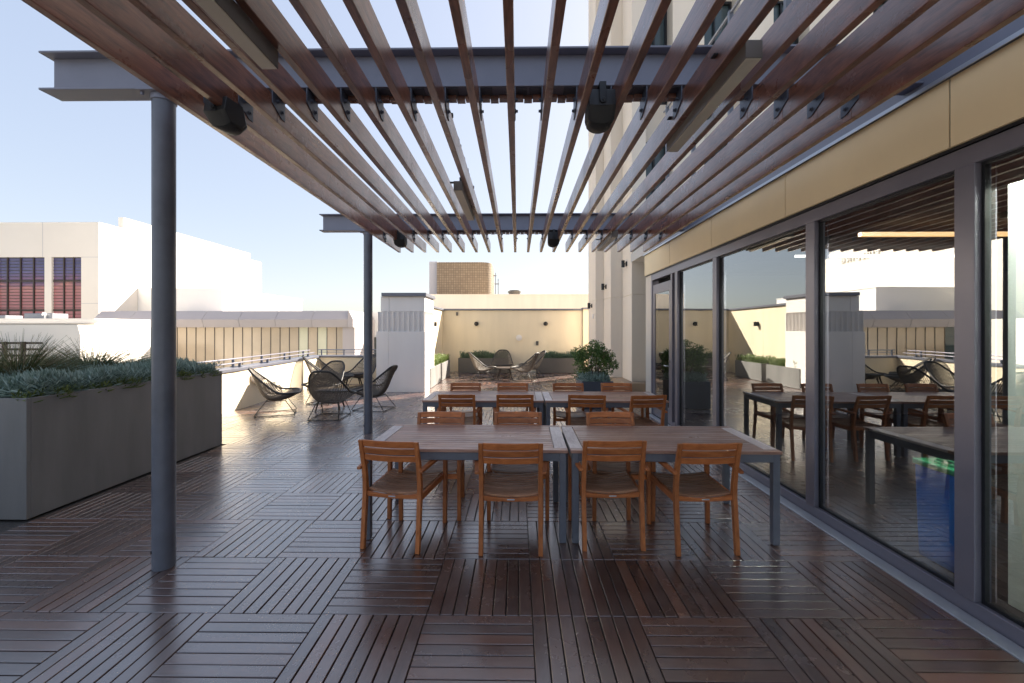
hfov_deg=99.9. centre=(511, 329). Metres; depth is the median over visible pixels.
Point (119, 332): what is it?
building
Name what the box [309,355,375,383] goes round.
end parapet
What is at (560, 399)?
dining table
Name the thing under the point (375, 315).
pale building
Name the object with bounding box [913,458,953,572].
recycling bin
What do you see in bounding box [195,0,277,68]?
linear lamp
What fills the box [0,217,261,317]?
white building
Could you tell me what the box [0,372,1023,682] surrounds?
deck
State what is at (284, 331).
window
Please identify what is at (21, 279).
window
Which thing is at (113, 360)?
rush clump
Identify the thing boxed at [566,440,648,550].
dining chair
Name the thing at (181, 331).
window
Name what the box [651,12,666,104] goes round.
window
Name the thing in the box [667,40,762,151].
linear lamp
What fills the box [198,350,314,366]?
parapet railing
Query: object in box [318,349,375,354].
end railing
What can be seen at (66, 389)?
succulent fringe
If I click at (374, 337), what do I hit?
window
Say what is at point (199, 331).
window
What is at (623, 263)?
wall lantern
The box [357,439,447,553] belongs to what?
dining chair
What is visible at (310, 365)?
lounge chair
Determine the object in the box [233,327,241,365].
window
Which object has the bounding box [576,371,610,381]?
succulent skirt
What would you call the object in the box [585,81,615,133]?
speaker
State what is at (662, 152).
window
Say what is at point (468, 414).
dining chair
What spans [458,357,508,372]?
planter
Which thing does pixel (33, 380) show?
succulent bed
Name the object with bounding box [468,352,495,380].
lounge chair
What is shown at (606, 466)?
dining chair
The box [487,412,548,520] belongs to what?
dining chair
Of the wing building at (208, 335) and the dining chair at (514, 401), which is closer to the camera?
the dining chair at (514, 401)
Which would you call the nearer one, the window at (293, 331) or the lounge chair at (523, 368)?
the lounge chair at (523, 368)
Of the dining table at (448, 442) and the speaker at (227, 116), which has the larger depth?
the dining table at (448, 442)
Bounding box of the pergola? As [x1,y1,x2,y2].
[21,0,1023,571]
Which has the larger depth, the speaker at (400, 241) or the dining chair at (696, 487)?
the speaker at (400, 241)
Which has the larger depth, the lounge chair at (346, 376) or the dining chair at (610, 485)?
the lounge chair at (346, 376)
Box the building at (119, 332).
[0,312,149,361]
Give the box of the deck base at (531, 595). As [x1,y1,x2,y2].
[438,381,670,682]
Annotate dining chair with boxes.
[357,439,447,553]
[398,412,464,520]
[437,394,481,424]
[442,383,480,424]
[475,443,547,556]
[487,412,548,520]
[493,383,530,424]
[493,394,535,423]
[553,383,591,424]
[564,395,607,425]
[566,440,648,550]
[586,412,655,520]
[601,383,643,423]
[611,395,667,425]
[646,443,743,556]
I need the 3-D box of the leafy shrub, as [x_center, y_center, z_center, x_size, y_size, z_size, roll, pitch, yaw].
[1.810,0.667,9.375,1.052,0.966,1.036,0,0,1]
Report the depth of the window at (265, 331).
33.28 m
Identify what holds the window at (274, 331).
in the wing building at (208, 335)
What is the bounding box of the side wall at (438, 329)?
[433,306,443,355]
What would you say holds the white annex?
on the ground
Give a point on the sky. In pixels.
(61, 161)
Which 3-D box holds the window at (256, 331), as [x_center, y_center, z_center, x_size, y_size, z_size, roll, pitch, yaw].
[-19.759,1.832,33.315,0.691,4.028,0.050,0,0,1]
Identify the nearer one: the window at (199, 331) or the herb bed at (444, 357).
the herb bed at (444, 357)
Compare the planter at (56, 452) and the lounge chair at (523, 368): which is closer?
the planter at (56, 452)
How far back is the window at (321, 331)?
33.22 m
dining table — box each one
[365,424,567,542]
[422,391,543,424]
[542,391,668,425]
[561,425,781,545]
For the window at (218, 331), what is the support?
in the wing building at (208, 335)
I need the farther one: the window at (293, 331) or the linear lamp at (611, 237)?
the window at (293, 331)
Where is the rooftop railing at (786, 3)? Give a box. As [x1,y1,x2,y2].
[663,0,791,199]
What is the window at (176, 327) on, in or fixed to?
in the wing building at (208, 335)
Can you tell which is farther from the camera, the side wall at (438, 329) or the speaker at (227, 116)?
the side wall at (438, 329)
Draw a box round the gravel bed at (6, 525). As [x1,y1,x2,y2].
[0,446,220,532]
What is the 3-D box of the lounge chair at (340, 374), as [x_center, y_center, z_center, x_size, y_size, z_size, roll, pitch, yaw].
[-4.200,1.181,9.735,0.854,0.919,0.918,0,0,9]
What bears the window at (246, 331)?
in the wing building at (208, 335)
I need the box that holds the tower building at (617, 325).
[588,0,887,391]
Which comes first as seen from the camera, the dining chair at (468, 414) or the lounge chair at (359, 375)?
the dining chair at (468, 414)
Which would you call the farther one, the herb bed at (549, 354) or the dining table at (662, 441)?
the herb bed at (549, 354)
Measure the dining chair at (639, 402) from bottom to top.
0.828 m
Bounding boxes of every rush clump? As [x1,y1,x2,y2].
[0,333,113,376]
[30,335,150,367]
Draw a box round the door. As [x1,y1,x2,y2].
[653,280,670,424]
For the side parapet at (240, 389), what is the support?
on the deck at (274, 574)
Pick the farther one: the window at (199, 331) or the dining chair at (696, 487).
the window at (199, 331)
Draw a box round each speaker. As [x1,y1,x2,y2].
[203,96,246,135]
[393,230,406,247]
[548,229,558,247]
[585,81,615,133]
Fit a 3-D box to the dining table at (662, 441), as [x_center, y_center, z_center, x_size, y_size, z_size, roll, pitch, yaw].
[1.260,1.284,3.705,1.600,0.721,0.858,0,0,1]
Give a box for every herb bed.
[431,357,439,366]
[434,353,448,362]
[459,350,507,357]
[538,350,576,357]
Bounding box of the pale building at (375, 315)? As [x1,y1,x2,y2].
[373,312,377,353]
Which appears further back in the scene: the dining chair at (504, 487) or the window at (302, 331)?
the window at (302, 331)
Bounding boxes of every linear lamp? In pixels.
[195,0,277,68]
[450,177,473,219]
[596,229,617,250]
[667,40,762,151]
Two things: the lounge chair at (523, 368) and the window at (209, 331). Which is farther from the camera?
the window at (209, 331)
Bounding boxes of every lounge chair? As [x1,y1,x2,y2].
[248,367,301,417]
[301,360,344,404]
[302,356,325,390]
[307,370,356,420]
[316,358,354,388]
[344,354,375,387]
[350,365,397,411]
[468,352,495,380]
[490,349,513,376]
[510,352,539,381]
[519,350,545,377]
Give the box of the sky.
[0,0,587,311]
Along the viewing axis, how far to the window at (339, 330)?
33.20 m
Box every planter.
[0,371,221,519]
[430,364,440,387]
[440,360,449,380]
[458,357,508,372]
[536,358,581,372]
[576,377,612,408]
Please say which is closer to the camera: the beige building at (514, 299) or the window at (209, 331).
the window at (209, 331)
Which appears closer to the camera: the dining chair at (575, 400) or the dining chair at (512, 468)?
the dining chair at (512, 468)
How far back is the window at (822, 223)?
3.76 m
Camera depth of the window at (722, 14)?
11.43 m
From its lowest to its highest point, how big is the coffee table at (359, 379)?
0.392 m
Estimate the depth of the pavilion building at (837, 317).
4.17 m
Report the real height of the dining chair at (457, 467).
0.828 m
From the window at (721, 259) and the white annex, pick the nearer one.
the window at (721, 259)
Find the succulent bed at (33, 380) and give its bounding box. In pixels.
[0,356,222,397]
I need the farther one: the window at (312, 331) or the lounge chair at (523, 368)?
the window at (312, 331)
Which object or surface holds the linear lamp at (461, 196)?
hanging from the pergola
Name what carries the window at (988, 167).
in the pavilion building at (837, 317)
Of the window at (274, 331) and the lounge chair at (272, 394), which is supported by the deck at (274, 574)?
the lounge chair at (272, 394)
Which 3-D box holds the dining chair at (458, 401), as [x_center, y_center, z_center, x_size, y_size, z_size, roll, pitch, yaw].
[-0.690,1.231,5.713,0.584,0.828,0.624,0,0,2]
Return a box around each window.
[0,257,43,317]
[53,257,80,317]
[176,327,176,356]
[177,327,185,359]
[186,327,194,360]
[195,327,204,365]
[205,327,213,364]
[214,327,222,368]
[223,327,232,367]
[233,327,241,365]
[242,327,251,364]
[252,327,260,363]
[261,327,269,361]
[270,327,279,360]
[280,327,288,358]
[289,327,297,357]
[298,327,307,356]
[308,327,316,354]
[317,327,326,354]
[327,327,335,354]
[336,327,342,354]
[374,337,375,353]
[646,142,664,212]
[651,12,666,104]
[680,260,711,425]
[704,2,731,44]
[719,226,805,498]
[774,1,798,43]
[819,172,953,586]
[873,0,887,13]
[982,147,1023,627]
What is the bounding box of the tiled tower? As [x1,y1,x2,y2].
[429,262,498,293]
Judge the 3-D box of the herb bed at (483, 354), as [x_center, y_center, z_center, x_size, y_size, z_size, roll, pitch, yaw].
[-1.062,0.949,16.572,1.924,0.397,0.694,0,0,1]
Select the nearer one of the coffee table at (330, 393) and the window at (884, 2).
the coffee table at (330, 393)
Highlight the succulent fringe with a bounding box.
[11,369,222,402]
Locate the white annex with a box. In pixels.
[137,288,302,310]
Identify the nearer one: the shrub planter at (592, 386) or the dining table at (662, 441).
the dining table at (662, 441)
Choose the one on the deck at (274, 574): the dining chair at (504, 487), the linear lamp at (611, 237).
the dining chair at (504, 487)
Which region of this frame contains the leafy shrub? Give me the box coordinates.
[570,339,618,378]
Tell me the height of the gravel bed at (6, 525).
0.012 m
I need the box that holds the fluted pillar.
[376,293,434,391]
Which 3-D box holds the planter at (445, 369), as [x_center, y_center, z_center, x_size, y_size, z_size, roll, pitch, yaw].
[-2.485,1.355,14.608,0.510,0.558,1.650,0,0,1]
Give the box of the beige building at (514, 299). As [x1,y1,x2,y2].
[430,290,588,308]
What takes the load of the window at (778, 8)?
in the tower building at (617, 325)
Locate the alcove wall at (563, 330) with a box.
[442,307,587,371]
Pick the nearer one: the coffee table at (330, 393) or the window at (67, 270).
the coffee table at (330, 393)
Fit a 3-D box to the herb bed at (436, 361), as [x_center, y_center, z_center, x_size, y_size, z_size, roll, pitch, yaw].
[-2.502,0.966,12.737,0.599,0.364,1.689,0,0,1]
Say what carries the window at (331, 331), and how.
in the wing building at (208, 335)
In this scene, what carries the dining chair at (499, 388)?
on the deck at (274, 574)
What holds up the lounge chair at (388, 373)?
on the deck at (274, 574)
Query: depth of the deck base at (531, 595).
2.70 m
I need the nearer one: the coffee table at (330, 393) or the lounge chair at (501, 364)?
the coffee table at (330, 393)
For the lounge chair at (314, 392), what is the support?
on the deck at (274, 574)
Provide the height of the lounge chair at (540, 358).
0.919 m
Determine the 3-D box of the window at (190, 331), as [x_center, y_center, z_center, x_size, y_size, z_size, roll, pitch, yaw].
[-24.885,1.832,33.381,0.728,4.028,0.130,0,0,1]
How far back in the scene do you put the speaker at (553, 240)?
6.70 m
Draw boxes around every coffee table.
[315,388,347,411]
[344,372,362,385]
[495,366,512,379]
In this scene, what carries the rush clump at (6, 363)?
on the planter at (56, 452)
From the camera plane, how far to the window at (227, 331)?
33.32 m
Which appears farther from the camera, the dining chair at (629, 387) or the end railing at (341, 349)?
the end railing at (341, 349)
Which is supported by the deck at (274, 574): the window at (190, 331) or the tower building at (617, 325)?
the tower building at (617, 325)
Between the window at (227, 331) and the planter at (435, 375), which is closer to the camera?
the planter at (435, 375)
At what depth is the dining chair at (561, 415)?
6.40 m
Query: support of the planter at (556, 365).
on the deck at (274, 574)
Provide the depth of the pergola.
2.93 m
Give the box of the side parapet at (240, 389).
[216,356,318,413]
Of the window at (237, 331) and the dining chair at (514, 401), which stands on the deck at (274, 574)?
the dining chair at (514, 401)
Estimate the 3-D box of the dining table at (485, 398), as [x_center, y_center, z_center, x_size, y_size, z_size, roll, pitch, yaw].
[-0.374,1.284,6.035,1.600,0.721,0.858,0,0,1]
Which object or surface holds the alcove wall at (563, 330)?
on the deck at (274, 574)
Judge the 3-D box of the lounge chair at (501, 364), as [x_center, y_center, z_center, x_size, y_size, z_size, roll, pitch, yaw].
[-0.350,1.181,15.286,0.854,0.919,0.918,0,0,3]
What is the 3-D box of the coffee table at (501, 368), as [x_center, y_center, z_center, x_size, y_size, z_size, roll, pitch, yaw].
[-0.233,1.452,14.354,0.680,0.392,0.680,0,0,-5]
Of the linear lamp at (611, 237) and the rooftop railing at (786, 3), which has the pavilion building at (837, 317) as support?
the rooftop railing at (786, 3)
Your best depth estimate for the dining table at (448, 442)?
3.60 m
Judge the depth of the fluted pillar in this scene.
11.35 m
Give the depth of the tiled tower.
60.12 m
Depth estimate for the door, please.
7.81 m
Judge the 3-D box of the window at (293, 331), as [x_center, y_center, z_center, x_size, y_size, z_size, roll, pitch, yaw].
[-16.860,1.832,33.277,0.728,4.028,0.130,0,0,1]
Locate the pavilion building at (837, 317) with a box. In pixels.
[631,15,1023,663]
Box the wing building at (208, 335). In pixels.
[95,311,374,368]
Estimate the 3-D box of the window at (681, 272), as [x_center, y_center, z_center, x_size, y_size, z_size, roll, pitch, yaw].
[2.754,0.302,6.385,0.058,2.510,1.256,0,0,1]

